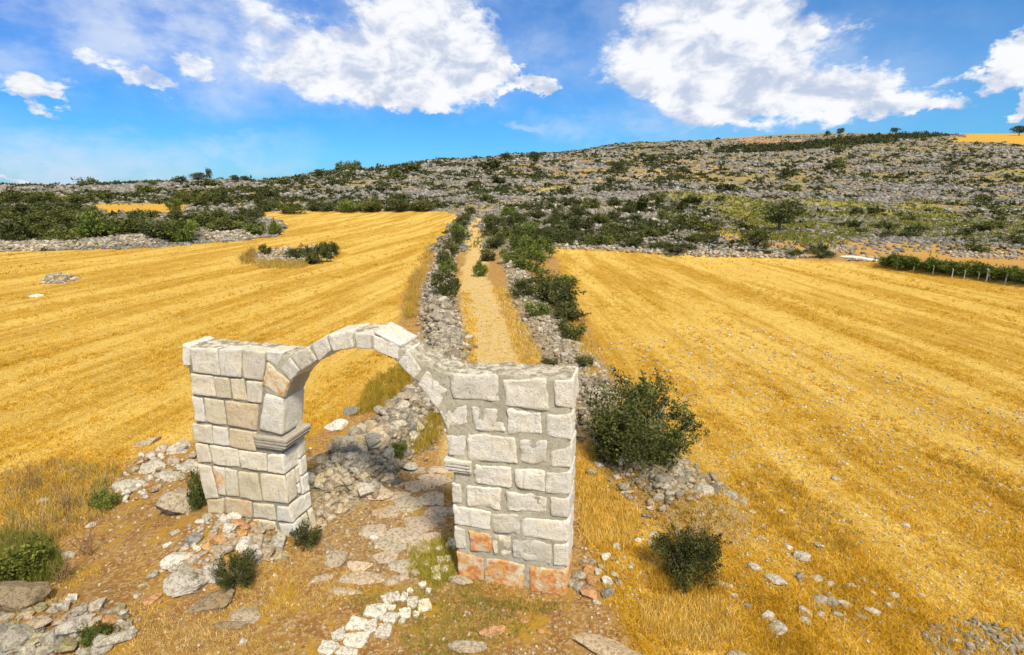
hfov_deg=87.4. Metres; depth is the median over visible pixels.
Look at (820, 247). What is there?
shrub
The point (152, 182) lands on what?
tree
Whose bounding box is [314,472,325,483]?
stone
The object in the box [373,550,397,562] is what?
flat rock
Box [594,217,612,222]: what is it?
shrub
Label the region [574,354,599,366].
shrub
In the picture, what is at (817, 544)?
stone
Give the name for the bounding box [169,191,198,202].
shrub
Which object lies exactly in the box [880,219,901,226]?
shrub
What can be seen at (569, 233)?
shrub
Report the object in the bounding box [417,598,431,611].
paving stone
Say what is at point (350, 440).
stone
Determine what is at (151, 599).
stone
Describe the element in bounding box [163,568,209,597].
stone
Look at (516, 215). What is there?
shrub
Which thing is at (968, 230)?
shrub
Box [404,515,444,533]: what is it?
flat rock
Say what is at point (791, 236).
slope grass
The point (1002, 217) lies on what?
shrub
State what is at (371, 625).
paving stone
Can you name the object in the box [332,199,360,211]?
shrub
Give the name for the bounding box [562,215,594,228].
shrub
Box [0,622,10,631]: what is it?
stone
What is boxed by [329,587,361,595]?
flat rock
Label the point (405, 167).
shrub
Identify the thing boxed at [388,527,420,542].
flat rock
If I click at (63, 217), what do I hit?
shrub
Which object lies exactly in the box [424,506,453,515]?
flat rock
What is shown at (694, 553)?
shrub
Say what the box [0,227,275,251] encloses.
rubble
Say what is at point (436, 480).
flat rock
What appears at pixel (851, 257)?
rock
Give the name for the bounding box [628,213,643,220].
shrub
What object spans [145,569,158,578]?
stone
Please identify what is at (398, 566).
flat rock
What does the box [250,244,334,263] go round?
rubble
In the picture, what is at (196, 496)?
shrub
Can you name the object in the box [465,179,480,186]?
shrub
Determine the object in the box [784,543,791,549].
stone
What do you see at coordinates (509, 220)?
shrub
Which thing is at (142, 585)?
stone
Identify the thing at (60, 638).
stone
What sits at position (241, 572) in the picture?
shrub
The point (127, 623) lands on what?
stone
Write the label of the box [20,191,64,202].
shrub
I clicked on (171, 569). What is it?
stone
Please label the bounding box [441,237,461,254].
shrub
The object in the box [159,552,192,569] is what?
stone
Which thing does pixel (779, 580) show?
stone
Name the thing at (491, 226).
shrub
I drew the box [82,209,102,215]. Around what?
shrub
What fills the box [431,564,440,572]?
paving stone
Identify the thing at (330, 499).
rubble
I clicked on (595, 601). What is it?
stone
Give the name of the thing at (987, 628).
rubble
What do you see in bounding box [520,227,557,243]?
shrub
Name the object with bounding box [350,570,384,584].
flat rock
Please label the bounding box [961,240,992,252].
shrub
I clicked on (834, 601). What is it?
stone
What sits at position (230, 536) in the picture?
stone
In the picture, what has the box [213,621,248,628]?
rock
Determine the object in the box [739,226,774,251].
bush
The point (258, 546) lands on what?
stone
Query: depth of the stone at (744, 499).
11.89 m
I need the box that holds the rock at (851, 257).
[839,255,876,260]
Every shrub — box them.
[0,186,29,198]
[0,192,30,202]
[0,199,39,215]
[0,211,15,217]
[0,215,41,239]
[0,534,52,580]
[2,233,27,240]
[7,209,54,224]
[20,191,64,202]
[26,219,67,237]
[28,201,94,215]
[39,235,56,240]
[47,208,96,226]
[47,228,82,240]
[61,193,95,203]
[63,207,122,237]
[71,176,96,184]
[76,617,115,647]
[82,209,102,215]
[87,482,121,510]
[91,191,114,197]
[100,214,158,233]
[125,209,145,217]
[132,219,183,237]
[134,184,152,193]
[136,209,159,217]
[153,218,202,241]
[163,197,183,209]
[167,210,215,226]
[168,207,184,213]
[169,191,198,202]
[181,196,191,203]
[185,466,207,510]
[187,191,222,205]
[188,206,229,222]
[202,178,215,185]
[205,187,235,201]
[206,214,245,230]
[209,545,259,590]
[219,186,234,191]
[222,208,264,223]
[237,206,265,215]
[240,221,267,233]
[244,193,264,200]
[250,200,279,210]
[254,189,268,196]
[258,243,271,253]
[262,188,280,196]
[267,216,283,234]
[273,176,291,183]
[276,202,309,213]
[285,248,302,257]
[289,517,322,550]
[297,242,336,264]
[303,197,338,210]
[313,168,329,176]
[321,241,340,254]
[324,175,341,182]
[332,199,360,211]
[335,162,352,168]
[335,163,356,170]
[340,160,361,166]
[356,194,385,210]
[365,180,391,190]
[384,197,413,211]
[386,169,401,178]
[387,193,408,202]
[389,439,407,458]
[396,162,417,171]
[403,160,421,169]
[409,199,435,210]
[429,265,461,298]
[431,198,443,207]
[434,249,454,262]
[437,257,459,274]
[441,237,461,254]
[448,219,465,232]
[448,229,467,243]
[456,216,468,226]
[459,211,471,219]
[463,206,478,213]
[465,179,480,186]
[472,256,489,276]
[474,192,493,200]
[477,156,502,170]
[479,219,499,235]
[479,247,496,260]
[481,210,496,222]
[483,229,506,247]
[490,174,506,183]
[491,214,515,226]
[497,223,526,237]
[499,246,529,262]
[500,206,519,215]
[506,234,533,250]
[507,275,536,297]
[510,249,549,271]
[511,212,530,220]
[513,215,527,223]
[518,220,541,233]
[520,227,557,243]
[522,234,558,258]
[522,299,553,316]
[524,267,563,287]
[527,209,548,218]
[531,278,585,305]
[537,226,556,232]
[537,356,558,364]
[538,215,561,224]
[549,207,574,219]
[550,297,591,320]
[551,236,566,243]
[552,185,573,194]
[553,224,569,231]
[553,229,578,237]
[554,230,581,240]
[556,236,570,243]
[556,318,587,341]
[558,274,579,289]
[560,197,578,205]
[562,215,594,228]
[569,203,589,215]
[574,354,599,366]
[577,367,709,474]
[582,198,603,208]
[584,233,610,245]
[586,209,609,223]
[590,437,620,465]
[591,184,607,192]
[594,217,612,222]
[598,222,620,229]
[598,235,618,245]
[599,225,622,237]
[602,175,616,182]
[605,233,624,241]
[606,195,621,205]
[606,210,622,218]
[616,222,639,230]
[618,237,643,247]
[620,204,637,213]
[622,195,649,211]
[623,231,639,237]
[626,233,644,240]
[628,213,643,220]
[629,217,655,231]
[636,225,661,236]
[637,219,671,235]
[643,191,668,201]
[647,515,732,593]
[648,240,670,248]
[656,228,667,236]
[657,210,675,219]
[657,241,698,252]
[660,204,674,211]
[670,200,689,209]
[673,213,701,225]
[677,221,693,228]
[681,195,703,204]
[687,232,709,242]
[694,219,721,231]
[704,230,721,239]
[714,195,725,201]
[716,182,735,191]
[737,221,754,229]
[780,166,796,174]
[784,185,801,191]
[784,248,804,255]
[808,243,829,252]
[810,248,837,257]
[823,162,841,169]
[827,144,848,151]
[831,157,854,166]
[838,219,863,227]
[850,207,864,213]
[853,227,870,232]
[865,205,885,213]
[873,221,897,229]
[877,255,893,265]
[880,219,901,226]
[881,229,903,235]
[882,253,906,265]
[890,254,919,267]
[899,215,915,220]
[899,223,929,237]
[902,256,923,268]
[910,258,932,269]
[924,253,938,270]
[929,258,954,271]
[937,260,964,272]
[947,263,969,274]
[953,259,984,275]
[955,232,971,235]
[959,226,977,233]
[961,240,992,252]
[968,262,989,275]
[971,223,992,230]
[973,194,995,201]
[975,262,998,276]
[982,266,1015,278]
[983,220,1008,229]
[994,214,1006,220]
[995,264,1018,280]
[1003,267,1023,281]
[1008,236,1023,244]
[1012,270,1023,282]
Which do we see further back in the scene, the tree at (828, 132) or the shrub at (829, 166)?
the tree at (828, 132)
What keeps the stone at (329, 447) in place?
on the rubble at (448, 341)
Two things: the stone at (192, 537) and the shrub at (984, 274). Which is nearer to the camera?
the stone at (192, 537)
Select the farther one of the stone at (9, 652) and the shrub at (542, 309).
the shrub at (542, 309)
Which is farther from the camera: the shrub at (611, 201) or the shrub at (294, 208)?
the shrub at (611, 201)
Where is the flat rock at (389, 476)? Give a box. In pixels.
[381,472,394,481]
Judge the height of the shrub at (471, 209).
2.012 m
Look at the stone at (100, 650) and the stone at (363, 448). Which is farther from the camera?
the stone at (363, 448)
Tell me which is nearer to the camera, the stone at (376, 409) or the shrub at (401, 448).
the shrub at (401, 448)
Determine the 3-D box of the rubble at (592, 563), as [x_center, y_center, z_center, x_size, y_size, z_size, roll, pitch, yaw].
[1.576,4.471,9.642,1.072,0.100,1.093,0,14,0]
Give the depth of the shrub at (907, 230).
78.83 m
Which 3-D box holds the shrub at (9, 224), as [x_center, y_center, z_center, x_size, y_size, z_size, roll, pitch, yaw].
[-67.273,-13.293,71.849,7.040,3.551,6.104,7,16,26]
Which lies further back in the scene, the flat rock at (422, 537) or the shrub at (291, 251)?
the shrub at (291, 251)
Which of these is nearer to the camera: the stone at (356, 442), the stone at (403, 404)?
the stone at (356, 442)
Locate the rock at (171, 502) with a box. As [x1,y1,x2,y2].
[155,489,200,514]
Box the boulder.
[0,580,51,612]
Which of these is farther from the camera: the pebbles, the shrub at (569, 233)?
the shrub at (569, 233)
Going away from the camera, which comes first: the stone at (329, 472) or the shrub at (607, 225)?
the stone at (329, 472)
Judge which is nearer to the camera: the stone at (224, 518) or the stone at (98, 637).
the stone at (98, 637)
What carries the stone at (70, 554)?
on the ground at (312, 225)
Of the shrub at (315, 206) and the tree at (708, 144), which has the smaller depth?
the shrub at (315, 206)
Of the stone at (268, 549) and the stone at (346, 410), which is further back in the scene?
the stone at (346, 410)
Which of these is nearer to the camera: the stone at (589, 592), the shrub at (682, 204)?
the stone at (589, 592)
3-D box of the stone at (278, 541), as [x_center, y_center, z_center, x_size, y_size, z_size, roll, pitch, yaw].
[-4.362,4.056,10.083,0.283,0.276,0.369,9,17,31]
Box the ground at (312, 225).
[0,133,1023,654]
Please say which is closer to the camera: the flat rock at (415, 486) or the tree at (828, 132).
the flat rock at (415, 486)
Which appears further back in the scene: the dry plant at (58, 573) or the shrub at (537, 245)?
the shrub at (537, 245)
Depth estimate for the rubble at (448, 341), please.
15.51 m
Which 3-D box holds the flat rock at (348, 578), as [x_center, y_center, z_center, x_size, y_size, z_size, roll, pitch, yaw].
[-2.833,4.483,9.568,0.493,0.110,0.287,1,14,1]
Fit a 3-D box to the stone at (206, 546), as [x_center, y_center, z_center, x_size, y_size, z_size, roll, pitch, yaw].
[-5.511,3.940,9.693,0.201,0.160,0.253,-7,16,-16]
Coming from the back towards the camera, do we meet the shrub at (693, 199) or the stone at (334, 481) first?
the shrub at (693, 199)
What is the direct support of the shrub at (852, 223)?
on the ground at (312, 225)
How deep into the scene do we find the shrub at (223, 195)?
141.56 m
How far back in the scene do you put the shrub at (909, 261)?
46.23 m
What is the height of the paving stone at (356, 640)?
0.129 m
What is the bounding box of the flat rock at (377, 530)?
[358,524,388,537]
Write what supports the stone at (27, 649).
on the ground at (312, 225)
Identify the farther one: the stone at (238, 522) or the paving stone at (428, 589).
the stone at (238, 522)
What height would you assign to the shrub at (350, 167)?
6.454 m
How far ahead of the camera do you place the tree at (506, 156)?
389.08 m
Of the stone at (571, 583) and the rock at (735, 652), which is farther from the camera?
the stone at (571, 583)
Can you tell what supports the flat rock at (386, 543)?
on the ground at (312, 225)
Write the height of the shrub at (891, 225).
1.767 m
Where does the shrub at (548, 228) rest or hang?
on the ground at (312, 225)
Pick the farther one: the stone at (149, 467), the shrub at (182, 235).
the shrub at (182, 235)
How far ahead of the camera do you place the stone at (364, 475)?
12.13 m
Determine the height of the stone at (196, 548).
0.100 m
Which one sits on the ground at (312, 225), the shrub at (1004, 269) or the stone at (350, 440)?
the shrub at (1004, 269)
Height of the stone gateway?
4.988 m
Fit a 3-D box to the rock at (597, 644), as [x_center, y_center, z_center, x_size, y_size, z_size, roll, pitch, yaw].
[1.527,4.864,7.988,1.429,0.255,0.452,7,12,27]
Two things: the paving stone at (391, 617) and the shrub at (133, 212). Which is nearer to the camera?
the paving stone at (391, 617)
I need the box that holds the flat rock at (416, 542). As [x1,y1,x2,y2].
[407,540,441,556]
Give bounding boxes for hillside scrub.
[0,133,1023,253]
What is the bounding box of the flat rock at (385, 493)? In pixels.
[366,487,393,499]
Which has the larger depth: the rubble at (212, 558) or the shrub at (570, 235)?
the shrub at (570, 235)
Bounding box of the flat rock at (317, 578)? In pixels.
[308,573,333,583]
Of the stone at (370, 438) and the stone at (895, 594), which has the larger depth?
the stone at (370, 438)
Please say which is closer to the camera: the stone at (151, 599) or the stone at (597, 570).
the stone at (151, 599)
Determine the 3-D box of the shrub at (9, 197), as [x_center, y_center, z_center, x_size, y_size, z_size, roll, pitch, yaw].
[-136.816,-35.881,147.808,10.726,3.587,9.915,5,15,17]
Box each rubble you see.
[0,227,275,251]
[0,599,136,654]
[39,271,80,283]
[108,443,198,502]
[172,513,282,569]
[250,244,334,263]
[308,208,477,498]
[315,472,453,589]
[490,210,730,518]
[531,191,1023,261]
[571,555,627,598]
[610,458,699,500]
[797,578,1023,654]
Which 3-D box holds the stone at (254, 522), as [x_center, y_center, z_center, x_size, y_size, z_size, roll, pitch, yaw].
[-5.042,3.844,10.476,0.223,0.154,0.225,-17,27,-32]
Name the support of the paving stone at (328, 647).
on the ground at (312, 225)
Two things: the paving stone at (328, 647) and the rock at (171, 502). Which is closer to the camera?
the paving stone at (328, 647)
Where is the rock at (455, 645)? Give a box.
[447,640,486,652]
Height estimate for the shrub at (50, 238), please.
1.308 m
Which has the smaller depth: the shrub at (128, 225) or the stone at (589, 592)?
the stone at (589, 592)
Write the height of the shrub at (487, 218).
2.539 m
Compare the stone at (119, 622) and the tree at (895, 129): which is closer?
the stone at (119, 622)
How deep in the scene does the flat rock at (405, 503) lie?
11.82 m
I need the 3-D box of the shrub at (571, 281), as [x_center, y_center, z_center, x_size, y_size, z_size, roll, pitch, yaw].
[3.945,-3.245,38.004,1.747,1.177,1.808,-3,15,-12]
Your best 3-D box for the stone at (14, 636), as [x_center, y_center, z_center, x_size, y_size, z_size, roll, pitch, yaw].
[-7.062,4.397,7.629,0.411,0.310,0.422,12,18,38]
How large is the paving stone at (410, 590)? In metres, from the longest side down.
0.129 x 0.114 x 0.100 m
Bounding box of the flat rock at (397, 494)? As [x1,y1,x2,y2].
[384,491,410,500]
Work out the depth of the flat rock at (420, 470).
13.22 m
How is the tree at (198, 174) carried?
on the ground at (312, 225)
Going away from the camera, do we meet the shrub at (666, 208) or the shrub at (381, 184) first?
the shrub at (666, 208)
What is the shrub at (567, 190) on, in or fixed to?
on the ground at (312, 225)
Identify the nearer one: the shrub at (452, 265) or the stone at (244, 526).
the stone at (244, 526)
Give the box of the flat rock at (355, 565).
[347,561,372,570]
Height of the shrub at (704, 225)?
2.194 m
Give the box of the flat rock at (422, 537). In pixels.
[418,531,440,542]
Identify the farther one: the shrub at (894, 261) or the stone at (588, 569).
the shrub at (894, 261)
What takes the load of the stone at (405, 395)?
on the rubble at (448, 341)
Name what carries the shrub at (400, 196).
on the ground at (312, 225)
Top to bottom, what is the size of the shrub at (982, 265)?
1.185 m
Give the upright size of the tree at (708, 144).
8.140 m
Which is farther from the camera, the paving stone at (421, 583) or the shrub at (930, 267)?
the shrub at (930, 267)
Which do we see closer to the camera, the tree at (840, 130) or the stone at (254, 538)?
the stone at (254, 538)
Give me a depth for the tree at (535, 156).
393.60 m
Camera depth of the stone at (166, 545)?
9.95 m
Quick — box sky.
[0,0,1023,184]
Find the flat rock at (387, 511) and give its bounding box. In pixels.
[371,505,399,518]
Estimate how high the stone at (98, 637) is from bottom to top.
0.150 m
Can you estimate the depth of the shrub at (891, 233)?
79.38 m
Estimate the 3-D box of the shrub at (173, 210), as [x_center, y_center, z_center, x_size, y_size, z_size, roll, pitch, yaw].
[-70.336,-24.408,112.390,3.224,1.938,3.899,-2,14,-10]
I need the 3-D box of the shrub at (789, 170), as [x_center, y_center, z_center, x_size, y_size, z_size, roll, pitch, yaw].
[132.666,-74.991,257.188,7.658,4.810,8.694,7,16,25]
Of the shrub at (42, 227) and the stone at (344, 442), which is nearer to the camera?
the stone at (344, 442)
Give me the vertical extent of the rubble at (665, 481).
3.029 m
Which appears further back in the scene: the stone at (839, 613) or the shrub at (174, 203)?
the shrub at (174, 203)
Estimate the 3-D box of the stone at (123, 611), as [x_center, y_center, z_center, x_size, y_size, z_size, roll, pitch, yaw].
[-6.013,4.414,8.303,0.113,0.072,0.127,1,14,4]
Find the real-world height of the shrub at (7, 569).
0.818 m
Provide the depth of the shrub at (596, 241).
66.14 m
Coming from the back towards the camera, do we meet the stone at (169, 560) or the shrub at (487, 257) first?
the shrub at (487, 257)
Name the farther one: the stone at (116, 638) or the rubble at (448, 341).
the rubble at (448, 341)
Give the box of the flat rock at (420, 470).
[405,466,425,472]
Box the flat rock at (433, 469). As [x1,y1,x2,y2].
[428,466,449,473]
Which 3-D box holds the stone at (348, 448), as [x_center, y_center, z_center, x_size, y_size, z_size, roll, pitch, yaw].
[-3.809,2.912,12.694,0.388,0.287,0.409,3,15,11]
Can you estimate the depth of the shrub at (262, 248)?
54.17 m
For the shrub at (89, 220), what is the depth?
74.52 m
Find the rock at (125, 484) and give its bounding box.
[112,479,148,493]
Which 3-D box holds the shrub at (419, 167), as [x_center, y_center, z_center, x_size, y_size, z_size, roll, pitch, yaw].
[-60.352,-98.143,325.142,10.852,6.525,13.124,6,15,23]
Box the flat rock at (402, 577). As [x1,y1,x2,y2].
[385,572,408,585]
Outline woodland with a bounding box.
[712,130,949,153]
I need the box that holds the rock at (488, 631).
[478,625,504,636]
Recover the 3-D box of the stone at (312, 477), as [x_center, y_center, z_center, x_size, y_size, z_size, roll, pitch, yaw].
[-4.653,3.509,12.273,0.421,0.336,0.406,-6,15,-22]
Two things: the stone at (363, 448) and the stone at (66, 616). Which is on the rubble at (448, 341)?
the stone at (363, 448)
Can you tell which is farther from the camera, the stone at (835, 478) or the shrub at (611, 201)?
the shrub at (611, 201)
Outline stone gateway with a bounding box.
[182,322,578,595]
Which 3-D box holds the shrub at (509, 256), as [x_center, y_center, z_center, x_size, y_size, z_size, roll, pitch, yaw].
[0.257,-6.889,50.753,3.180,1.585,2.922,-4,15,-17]
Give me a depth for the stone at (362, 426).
13.65 m
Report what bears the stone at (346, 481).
on the rubble at (448, 341)
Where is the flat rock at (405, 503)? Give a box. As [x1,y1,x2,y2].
[394,495,422,512]
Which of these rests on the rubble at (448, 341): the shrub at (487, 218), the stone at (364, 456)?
the stone at (364, 456)
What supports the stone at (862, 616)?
on the ground at (312, 225)
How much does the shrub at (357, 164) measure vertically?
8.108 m
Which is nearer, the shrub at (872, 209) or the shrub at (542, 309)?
the shrub at (542, 309)
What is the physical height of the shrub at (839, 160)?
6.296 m
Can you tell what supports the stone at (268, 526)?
on the ground at (312, 225)
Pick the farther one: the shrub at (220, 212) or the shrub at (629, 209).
the shrub at (629, 209)
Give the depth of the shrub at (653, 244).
63.29 m
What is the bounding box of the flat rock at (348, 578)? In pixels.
[338,573,362,582]
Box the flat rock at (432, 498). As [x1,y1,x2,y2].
[419,491,443,505]
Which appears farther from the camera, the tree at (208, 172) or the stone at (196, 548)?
the tree at (208, 172)
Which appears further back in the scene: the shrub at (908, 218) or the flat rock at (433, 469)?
the shrub at (908, 218)
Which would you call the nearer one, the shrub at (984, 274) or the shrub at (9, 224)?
the shrub at (984, 274)
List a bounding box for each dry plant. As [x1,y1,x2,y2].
[5,451,46,491]
[45,466,84,512]
[47,548,75,581]
[69,516,102,556]
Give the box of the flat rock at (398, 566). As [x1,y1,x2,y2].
[388,559,429,573]
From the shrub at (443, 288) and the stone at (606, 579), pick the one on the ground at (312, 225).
the stone at (606, 579)
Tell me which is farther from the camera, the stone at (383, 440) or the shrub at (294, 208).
the shrub at (294, 208)
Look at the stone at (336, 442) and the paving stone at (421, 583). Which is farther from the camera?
the stone at (336, 442)
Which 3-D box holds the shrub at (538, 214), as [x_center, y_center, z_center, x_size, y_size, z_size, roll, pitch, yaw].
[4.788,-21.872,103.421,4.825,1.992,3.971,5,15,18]
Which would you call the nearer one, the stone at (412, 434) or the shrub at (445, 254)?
the stone at (412, 434)
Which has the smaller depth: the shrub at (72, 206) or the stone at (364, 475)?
the stone at (364, 475)
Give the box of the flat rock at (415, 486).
[400,480,434,491]
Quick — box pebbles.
[598,321,1023,654]
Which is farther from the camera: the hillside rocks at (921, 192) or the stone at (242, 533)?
the hillside rocks at (921, 192)
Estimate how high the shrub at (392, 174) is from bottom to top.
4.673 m
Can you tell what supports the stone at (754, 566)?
on the ground at (312, 225)
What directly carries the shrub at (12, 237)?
on the ground at (312, 225)
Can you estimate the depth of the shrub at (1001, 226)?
96.54 m
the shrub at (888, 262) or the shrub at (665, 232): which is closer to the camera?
the shrub at (888, 262)
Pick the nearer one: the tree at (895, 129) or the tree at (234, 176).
the tree at (234, 176)
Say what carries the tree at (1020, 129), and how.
on the ground at (312, 225)
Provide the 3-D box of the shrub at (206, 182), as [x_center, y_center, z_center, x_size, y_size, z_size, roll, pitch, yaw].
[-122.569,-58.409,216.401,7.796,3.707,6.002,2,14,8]
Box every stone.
[0,613,16,621]
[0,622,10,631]
[0,623,35,652]
[0,650,12,654]
[10,621,19,625]
[16,611,34,619]
[17,643,35,654]
[24,632,43,644]
[26,615,52,629]
[28,294,43,296]
[31,644,57,654]
[33,602,47,612]
[35,627,46,632]
[39,627,57,645]
[46,605,57,613]
[51,618,65,625]
[54,614,91,636]
[56,638,77,652]
[57,600,69,610]
[58,636,64,642]
[60,551,75,559]
[62,612,69,619]
[65,593,77,600]
[68,605,87,614]
[75,647,90,654]
[85,522,96,527]
[88,597,107,611]
[88,615,101,626]
[90,645,112,654]
[91,629,136,647]
[91,633,107,644]
[96,614,118,630]
[111,602,125,613]
[114,619,124,627]
[118,609,128,615]
[123,620,132,628]
[133,436,161,446]
[133,593,141,598]
[137,583,148,587]
[138,459,165,473]
[140,592,161,605]
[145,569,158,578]
[155,471,183,481]
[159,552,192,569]
[162,542,171,548]
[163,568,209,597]
[165,440,190,453]
[168,565,177,572]
[169,529,179,535]
[177,563,193,569]
[181,459,198,471]
[185,532,203,544]
[188,557,198,562]
[192,545,201,551]
[195,519,203,523]
[198,550,208,556]
[201,541,212,550]
[202,513,212,522]
[202,560,220,582]
[206,533,215,539]
[209,545,217,553]
[213,535,228,544]
[214,540,237,554]
[218,513,230,523]
[222,523,236,531]
[226,533,234,539]
[227,512,241,519]
[232,519,245,526]
[236,530,247,536]
[236,536,249,551]
[239,523,251,529]
[239,637,246,645]
[248,544,260,549]
[248,549,264,560]
[249,520,258,525]
[250,533,263,543]
[253,527,265,533]
[261,543,275,559]
[262,523,275,529]
[270,534,286,550]
[273,551,288,560]
[307,472,315,485]
[313,453,328,466]
[313,482,324,489]
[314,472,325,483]
[318,640,339,654]
[324,419,347,430]
[324,467,334,477]
[324,482,333,492]
[324,550,346,567]
[328,444,343,452]
[328,473,344,487]
[331,435,344,452]
[331,452,341,463]
[331,626,344,640]
[335,645,357,654]
[339,476,354,485]
[340,445,357,452]
[342,437,346,446]
[343,406,359,414]
[343,631,369,647]
[345,615,366,630]
[346,436,355,444]
[346,452,359,459]
[347,425,358,435]
[350,467,358,473]
[354,434,364,441]
[354,440,363,444]
[356,481,374,496]
[357,423,366,432]
[357,445,367,451]
[358,451,369,461]
[359,472,370,480]
[363,603,389,620]
[363,618,376,633]
[364,433,381,450]
[364,433,382,448]
[367,422,377,431]
[368,534,378,539]
[370,426,388,438]
[373,405,381,413]
[373,623,391,638]
[374,436,388,448]
[380,590,399,603]
[382,612,399,624]
[383,447,394,459]
[388,604,395,611]
[390,420,407,429]
[396,392,411,399]
[397,400,409,408]
[398,617,405,624]
[399,591,407,601]
[399,607,410,618]
[403,462,416,469]
[407,587,412,593]
[407,596,418,608]
[408,420,416,430]
[409,431,419,442]
[410,569,418,575]
[412,610,420,617]
[413,417,424,430]
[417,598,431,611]
[418,580,425,586]
[425,587,431,593]
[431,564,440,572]
[446,537,455,547]
[449,575,473,584]
[520,619,529,623]
[537,629,544,634]
[568,579,574,587]
[573,581,584,590]
[575,571,585,579]
[580,585,596,598]
[583,564,594,573]
[586,575,597,585]
[592,598,599,603]
[594,460,603,466]
[595,567,602,575]
[600,552,610,561]
[601,575,612,585]
[601,587,613,598]
[646,505,655,509]
[649,531,658,536]
[658,505,670,511]
[697,482,714,496]
[725,490,738,499]
[739,497,747,504]
[742,603,751,607]
[748,562,761,570]
[760,610,775,621]
[763,574,787,584]
[768,620,787,634]
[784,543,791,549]
[793,550,810,561]
[793,571,803,578]
[798,605,811,616]
[799,616,810,624]
[811,574,822,581]
[813,594,830,605]
[814,542,824,547]
[825,581,834,587]
[828,597,839,607]
[831,476,840,480]
[832,611,843,617]
[838,600,851,608]
[854,612,867,620]
[864,607,880,614]
[883,601,893,607]
[887,591,899,598]
[899,523,909,527]
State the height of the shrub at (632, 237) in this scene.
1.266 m
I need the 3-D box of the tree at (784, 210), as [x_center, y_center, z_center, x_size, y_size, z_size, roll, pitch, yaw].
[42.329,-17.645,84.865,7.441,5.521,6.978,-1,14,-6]
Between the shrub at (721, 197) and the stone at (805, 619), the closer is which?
the stone at (805, 619)
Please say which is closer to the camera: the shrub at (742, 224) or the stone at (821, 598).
the stone at (821, 598)
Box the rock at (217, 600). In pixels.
[188,588,234,612]
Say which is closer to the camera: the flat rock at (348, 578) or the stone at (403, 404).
the flat rock at (348, 578)
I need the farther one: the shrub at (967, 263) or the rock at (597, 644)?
the shrub at (967, 263)
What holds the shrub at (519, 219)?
on the ground at (312, 225)
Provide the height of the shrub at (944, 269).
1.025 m
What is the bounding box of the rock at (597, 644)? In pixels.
[569,632,642,654]
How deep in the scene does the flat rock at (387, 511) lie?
11.49 m
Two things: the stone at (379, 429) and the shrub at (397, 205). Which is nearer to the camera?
the stone at (379, 429)
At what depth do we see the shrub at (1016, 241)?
71.25 m
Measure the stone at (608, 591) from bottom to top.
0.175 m
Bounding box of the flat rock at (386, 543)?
[374,535,406,551]
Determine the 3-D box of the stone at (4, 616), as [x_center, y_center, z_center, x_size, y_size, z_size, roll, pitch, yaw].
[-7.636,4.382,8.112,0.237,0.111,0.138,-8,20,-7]
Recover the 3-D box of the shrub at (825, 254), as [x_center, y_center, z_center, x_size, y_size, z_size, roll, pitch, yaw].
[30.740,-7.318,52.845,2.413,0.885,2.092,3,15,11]
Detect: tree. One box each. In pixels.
[145,180,159,185]
[171,175,188,184]
[187,172,207,180]
[205,167,212,178]
[229,175,238,179]
[239,175,247,180]
[498,151,512,160]
[528,152,544,160]
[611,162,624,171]
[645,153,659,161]
[705,141,712,148]
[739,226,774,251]
[756,198,807,229]
[824,130,830,136]
[837,128,844,133]
[890,128,900,133]
[1009,125,1023,134]
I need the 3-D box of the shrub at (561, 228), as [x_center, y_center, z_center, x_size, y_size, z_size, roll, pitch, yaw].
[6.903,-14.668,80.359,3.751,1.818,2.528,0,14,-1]
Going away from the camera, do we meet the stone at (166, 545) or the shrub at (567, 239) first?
the stone at (166, 545)
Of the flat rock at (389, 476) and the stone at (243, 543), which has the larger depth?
the flat rock at (389, 476)
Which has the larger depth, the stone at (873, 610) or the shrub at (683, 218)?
the shrub at (683, 218)
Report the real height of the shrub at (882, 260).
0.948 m
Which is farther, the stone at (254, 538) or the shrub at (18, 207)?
the shrub at (18, 207)
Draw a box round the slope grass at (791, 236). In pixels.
[1,174,1023,252]
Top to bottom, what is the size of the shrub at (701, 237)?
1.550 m
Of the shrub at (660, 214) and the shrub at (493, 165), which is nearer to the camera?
the shrub at (660, 214)
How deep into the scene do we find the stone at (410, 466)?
13.18 m
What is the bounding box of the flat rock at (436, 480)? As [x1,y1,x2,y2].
[419,474,452,485]
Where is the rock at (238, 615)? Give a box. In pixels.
[227,606,261,623]
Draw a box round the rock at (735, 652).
[727,650,752,654]
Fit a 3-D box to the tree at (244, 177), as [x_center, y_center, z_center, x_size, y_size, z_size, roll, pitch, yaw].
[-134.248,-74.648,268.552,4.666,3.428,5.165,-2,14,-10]
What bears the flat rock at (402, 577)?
on the ground at (312, 225)
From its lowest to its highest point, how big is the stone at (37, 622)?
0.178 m
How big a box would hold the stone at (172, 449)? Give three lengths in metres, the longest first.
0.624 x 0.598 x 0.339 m
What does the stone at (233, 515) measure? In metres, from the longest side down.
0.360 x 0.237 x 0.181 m
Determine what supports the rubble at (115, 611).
on the ground at (312, 225)
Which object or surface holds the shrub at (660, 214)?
on the ground at (312, 225)
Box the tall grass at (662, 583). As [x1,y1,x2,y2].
[0,241,865,652]
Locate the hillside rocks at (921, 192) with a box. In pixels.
[0,133,1023,254]
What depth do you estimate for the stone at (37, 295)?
34.74 m

